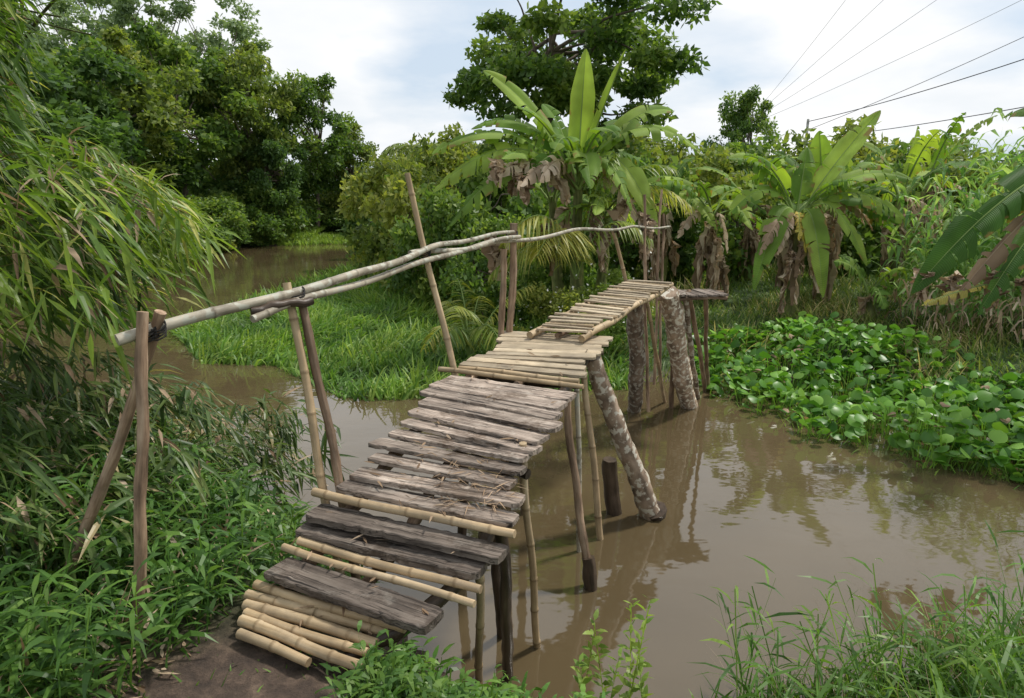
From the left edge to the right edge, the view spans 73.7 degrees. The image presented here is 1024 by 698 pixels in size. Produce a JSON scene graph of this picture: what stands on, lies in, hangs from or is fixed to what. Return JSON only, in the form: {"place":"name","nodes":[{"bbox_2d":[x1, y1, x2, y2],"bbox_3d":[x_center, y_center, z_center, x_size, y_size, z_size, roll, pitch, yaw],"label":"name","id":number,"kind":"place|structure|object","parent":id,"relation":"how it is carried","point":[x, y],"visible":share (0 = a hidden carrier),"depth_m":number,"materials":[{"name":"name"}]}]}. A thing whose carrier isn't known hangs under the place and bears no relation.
{"place":"outdoors","nodes":[
{"label":"outdoors","id":0,"kind":"place"},
{"bbox_2d":[0,244,1023,697],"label":"water","id":1,"kind":"structure","parent":0,"point":[734,486],"depth_m":5.28,"materials":[{"name":"brown liquid"}]},
{"bbox_2d":[686,311,1023,489],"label":"water hyacinth","id":2,"kind":"object","parent":1,"relation":"on","point":[950,411],"visible":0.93,"depth_m":8.22,"materials":[{"name":"green plant"}]},
{"bbox_2d":[0,198,1023,697],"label":"ground","id":3,"kind":"structure","parent":0,"point":[224,652],"depth_m":2.69,"materials":[{"name":"soil"}]},
{"bbox_2d":[0,0,71,114],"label":"tree","id":4,"kind":"object","parent":3,"relation":"on","point":[57,104],"visible":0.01,"depth_m":21.79,"materials":[{"name":"green plant"}]},
{"bbox_2d":[3,7,83,116],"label":"tree","id":5,"kind":"object","parent":3,"relation":"on","point":[55,63],"visible":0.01,"depth_m":25.03,"materials":[{"name":"green plant"}]},
{"bbox_2d":[1,50,123,194],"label":"tree","id":6,"kind":"object","parent":3,"relation":"on","point":[105,135],"visible":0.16,"depth_m":18.80,"materials":[{"name":"green plant"}]},
{"bbox_2d":[16,0,114,60],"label":"pale tree","id":7,"kind":"object","parent":3,"relation":"on","point":[64,6],"visible":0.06,"depth_m":38.99,"materials":[{"name":"green plant"}]},
{"bbox_2d":[6,16,151,201],"bbox_3d":[-15.993,-6.958,23.320,6.230,8.344,7.112,-2,13,-10],"label":"tree","id":8,"kind":"object","parent":3,"relation":"on","point":[100,68],"visible":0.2,"depth_m":22.58,"materials":[{"name":"green plant"}]},
{"bbox_2d":[31,0,180,61],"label":"pale tree","id":9,"kind":"object","parent":3,"relation":"on","point":[68,21],"visible":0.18,"depth_m":37.15,"materials":[{"name":"green plant"}]},
{"bbox_2d":[30,28,185,168],"bbox_3d":[-18.286,-9.157,29.702,7.869,9.222,8.983,-10,16,-37],"label":"tree","id":10,"kind":"object","parent":3,"relation":"on","point":[77,39],"visible":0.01,"depth_m":29.60,"materials":[{"name":"green plant"}]},
{"bbox_2d":[0,0,243,390],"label":"bamboo plant","id":11,"kind":"object","parent":3,"relation":"on","point":[120,227],"visible":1,"depth_m":3.46,"materials":[{"name":"green plant"}]},
{"bbox_2d":[45,23,206,187],"bbox_3d":[-15.970,-8.402,27.977,6.460,9.140,5.996,3,13,13],"label":"tree","id":12,"kind":"object","parent":3,"relation":"on","point":[156,105],"visible":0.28,"depth_m":27.56,"materials":[{"name":"green plant"}]},
{"bbox_2d":[95,0,234,191],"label":"pale tree","id":13,"kind":"object","parent":3,"relation":"on","point":[129,7],"visible":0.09,"depth_m":39.75,"materials":[{"name":"green plant"}]},
{"bbox_2d":[0,329,358,600],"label":"bamboo thicket","id":14,"kind":"object","parent":3,"relation":"on","point":[49,380],"visible":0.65,"depth_m":4.07,"materials":[{"name":"green plant"}]},
{"bbox_2d":[4,179,364,300],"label":"riverside shrubs","id":15,"kind":"object","parent":3,"relation":"on","point":[252,223],"visible":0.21,"depth_m":34.15,"materials":[{"name":"green plant"}]},
{"bbox_2d":[124,16,258,198],"bbox_3d":[-16.701,-10.165,33.069,7.683,10.419,6.837,7,15,29],"label":"tree","id":16,"kind":"object","parent":3,"relation":"on","point":[215,138],"visible":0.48,"depth_m":32.60,"materials":[{"name":"green plant"}]},
{"bbox_2d":[171,45,272,193],"bbox_3d":[-16.371,-11.765,39.015,5.972,10.240,6.394,-4,13,-17],"label":"tree","id":17,"kind":"object","parent":3,"relation":"on","point":[210,51],"visible":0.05,"depth_m":37.49,"materials":[{"name":"green plant"}]},
{"bbox_2d":[163,0,282,125],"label":"pale tree","id":18,"kind":"object","parent":3,"relation":"on","point":[237,28],"visible":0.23,"depth_m":39.29,"materials":[{"name":"green plant"}]},
{"bbox_2d":[193,38,303,191],"bbox_3d":[-13.615,-10.839,35.801,5.396,10.511,5.814,-5,13,-20],"label":"tree","id":19,"kind":"object","parent":3,"relation":"on","point":[285,92],"visible":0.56,"depth_m":34.57,"materials":[{"name":"green plant"}]},
{"bbox_2d":[223,115,310,226],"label":"tree","id":20,"kind":"object","parent":3,"relation":"on","point":[274,154],"visible":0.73,"depth_m":34.81,"materials":[{"name":"green plant"}]},
{"bbox_2d":[0,374,610,697],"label":"bank weeds","id":21,"kind":"object","parent":3,"relation":"on","point":[394,674],"visible":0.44,"depth_m":2.81,"materials":[{"name":"green plant"}]},
{"bbox_2d":[266,68,363,232],"bbox_3d":[-11.271,-10.977,38.670,5.283,9.117,5.937,3,13,12],"label":"tree","id":22,"kind":"object","parent":3,"relation":"on","point":[320,163],"visible":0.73,"depth_m":37.87,"materials":[{"name":"green plant"}]},
{"bbox_2d":[322,123,384,205],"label":"tree","id":23,"kind":"object","parent":3,"relation":"on","point":[369,148],"visible":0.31,"depth_m":40.64,"materials":[{"name":"green plant"}]},
{"bbox_2d":[60,173,728,680],"bbox_3d":[0.779,0.135,5.518,2.064,2.958,7.659,9,16,36],"label":"wooden footbridge","id":24,"kind":"object","parent":3,"relation":"on","point":[492,397],"visible":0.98,"depth_m":3.30,"materials":[{"name":"beige wood"}]},
{"bbox_2d":[167,223,628,400],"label":"marsh grass","id":25,"kind":"structure","parent":3,"relation":"on","point":[378,328],"depth_m":10.92,"materials":[{"name":"green plant"}]},
{"bbox_2d":[379,142,448,166],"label":"tree","id":26,"kind":"object","parent":3,"relation":"on","point":[398,150],"visible":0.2,"depth_m":37.59,"materials":[{"name":"green plant"}]},
{"bbox_2d":[454,143,488,187],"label":"tree","id":27,"kind":"object","parent":3,"relation":"on","point":[474,147],"visible":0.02,"depth_m":31.72,"materials":[{"name":"green plant"}]},
{"bbox_2d":[420,278,535,358],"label":"palm seedling","id":28,"kind":"object","parent":3,"relation":"on","point":[466,336],"visible":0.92,"depth_m":9.46,"materials":[{"name":"green plant"}]},
{"bbox_2d":[432,49,699,328],"bbox_3d":[0.804,-2.252,10.545,3.965,4.418,2.378,0,13,0],"label":"banana plant","id":29,"kind":"object","parent":3,"relation":"on","point":[581,136],"visible":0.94,"depth_m":9.99,"materials":[{"name":"green plant"}]},
{"bbox_2d":[504,243,655,346],"bbox_3d":[1.024,-0.445,9.866,2.413,2.144,1.549,-9,15,-34],"label":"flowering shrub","id":30,"kind":"object","parent":3,"relation":"on","point":[551,304],"visible":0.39,"depth_m":9.73,"materials":[{"name":"green plant"}]},
{"bbox_2d":[441,0,722,193],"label":"spreading tree","id":31,"kind":"object","parent":3,"relation":"on","point":[615,31],"visible":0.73,"depth_m":17.54,"materials":[{"name":"green plant"}]},
{"bbox_2d":[488,153,694,285],"bbox_3d":[1.221,-1.887,9.948,3.153,1.890,1.447,-7,14,-28],"label":"young coconut palm","id":32,"kind":"object","parent":3,"relation":"on","point":[540,247],"visible":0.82,"depth_m":9.69,"materials":[{"name":"green plant"}]},
{"bbox_2d":[162,151,1023,200],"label":"distant trees","id":33,"kind":"object","parent":3,"relation":"on","point":[1014,153],"visible":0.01,"depth_m":58.72,"materials":[{"name":"green plant"}]},
{"bbox_2d":[571,596,658,697],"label":"herb plant","id":34,"kind":"object","parent":3,"relation":"on","point":[585,664],"visible":0.94,"depth_m":3.14,"materials":[{"name":"green plant"}]},
{"bbox_2d":[631,134,687,155],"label":"tree","id":35,"kind":"object","parent":3,"relation":"on","point":[648,140],"visible":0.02,"depth_m":35.54,"materials":[{"name":"green plant"}]},
{"bbox_2d":[613,157,716,283],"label":"banana plant","id":36,"kind":"object","parent":3,"relation":"on","point":[702,209],"visible":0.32,"depth_m":13.05,"materials":[{"name":"green plant"}]},
{"bbox_2d":[335,114,1023,326],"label":"thicket","id":37,"kind":"object","parent":3,"relation":"on","point":[378,201],"visible":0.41,"depth_m":14.90,"materials":[{"name":"green plant"}]},
{"bbox_2d":[651,179,766,302],"bbox_3d":[3.659,-1.832,12.648,2.163,2.587,2.365,10,16,39],"label":"banana plant","id":38,"kind":"object","parent":3,"relation":"on","point":[709,247],"visible":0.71,"depth_m":12.36,"materials":[{"name":"green plant"}]},
{"bbox_2d":[413,254,1023,413],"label":"bank grass","id":39,"kind":"structure","parent":3,"relation":"on","point":[770,273],"depth_m":11.09,"materials":[{"name":"green plant"}]},
{"bbox_2d":[701,84,782,163],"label":"round tree","id":40,"kind":"object","parent":3,"relation":"on","point":[739,119],"visible":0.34,"depth_m":43.42,"materials":[{"name":"green plant"}]},
{"bbox_2d":[689,156,797,279],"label":"banana plant","id":41,"kind":"object","parent":3,"relation":"on","point":[751,244],"visible":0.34,"depth_m":14.11,"materials":[{"name":"green plant"}]},
{"bbox_2d":[805,119,809,146],"bbox_3d":[12.136,-6.739,28.722,0.224,5.602,0.152,0,13,0],"label":"utility pole","id":42,"kind":"object","parent":3,"relation":"on","point":[807,123],"visible":0.1,"depth_m":28.13,"materials":[{"name":"concrete"}]},
{"bbox_2d":[764,0,1023,138],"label":"power lines","id":43,"kind":"object","parent":42,"relation":"attached to","point":[905,89],"visible":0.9,"depth_m":25.80,"materials":[{"name":"black metal"}]},
{"bbox_2d":[728,110,912,316],"bbox_3d":[4.952,-2.146,11.296,2.289,3.462,2.366,-10,16,-38],"label":"banana plant","id":44,"kind":"object","parent":3,"relation":"on","point":[811,234],"visible":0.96,"depth_m":11.13,"materials":[{"name":"green plant"}]},
{"bbox_2d":[774,131,900,303],"bbox_3d":[5.599,-2.277,12.148,2.450,3.071,2.102,0,13,0],"label":"banana plant","id":45,"kind":"object","parent":3,"relation":"on","point":[822,144],"visible":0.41,"depth_m":11.86,"materials":[{"name":"green plant"}]},
{"bbox_2d":[779,145,906,280],"bbox_3d":[6.413,-2.580,13.928,2.616,2.948,2.141,-7,14,-29],"label":"banana plant","id":46,"kind":"object","parent":3,"relation":"on","point":[837,234],"visible":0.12,"depth_m":13.59,"materials":[{"name":"green plant"}]},
{"bbox_2d":[688,519,1023,697],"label":"long grass","id":47,"kind":"structure","parent":3,"relation":"on","point":[983,673],"depth_m":3.23,"materials":[{"name":"green plant"}]},
{"bbox_2d":[834,254,912,320],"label":"banana plant","id":48,"kind":"object","parent":3,"relation":"on","point":[867,302],"visible":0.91,"depth_m":11.13,"materials":[{"name":"green plant"}]},
{"bbox_2d":[841,126,994,289],"bbox_3d":[7.114,-2.463,12.499,2.687,3.058,2.084,0,13,0],"label":"banana plant","id":49,"kind":"object","parent":3,"relation":"on","point":[912,168],"visible":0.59,"depth_m":12.11,"materials":[{"name":"green plant"}]},
{"bbox_2d":[846,112,997,269],"bbox_3d":[8.458,-3.076,14.393,2.506,3.382,2.608,12,17,43],"label":"banana plant","id":50,"kind":"object","parent":3,"relation":"on","point":[943,155],"visible":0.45,"depth_m":13.89,"materials":[{"name":"green plant"}]},
{"bbox_2d":[865,107,1023,345],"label":"reed bed","id":51,"kind":"object","parent":3,"relation":"on","point":[982,197],"visible":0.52,"depth_m":10.40,"materials":[{"name":"green plant"}]},
{"bbox_2d":[909,108,1023,315],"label":"banana plant","id":52,"kind":"object","parent":3,"relation":"on","point":[994,211],"visible":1,"depth_m":6.41,"materials":[{"name":"green plant"}]},
{"bbox_2d":[18,0,1023,195],"label":"sky","id":53,"kind":"structure","parent":0,"point":[391,62],"materials":[{"name":"white"}]}
]}

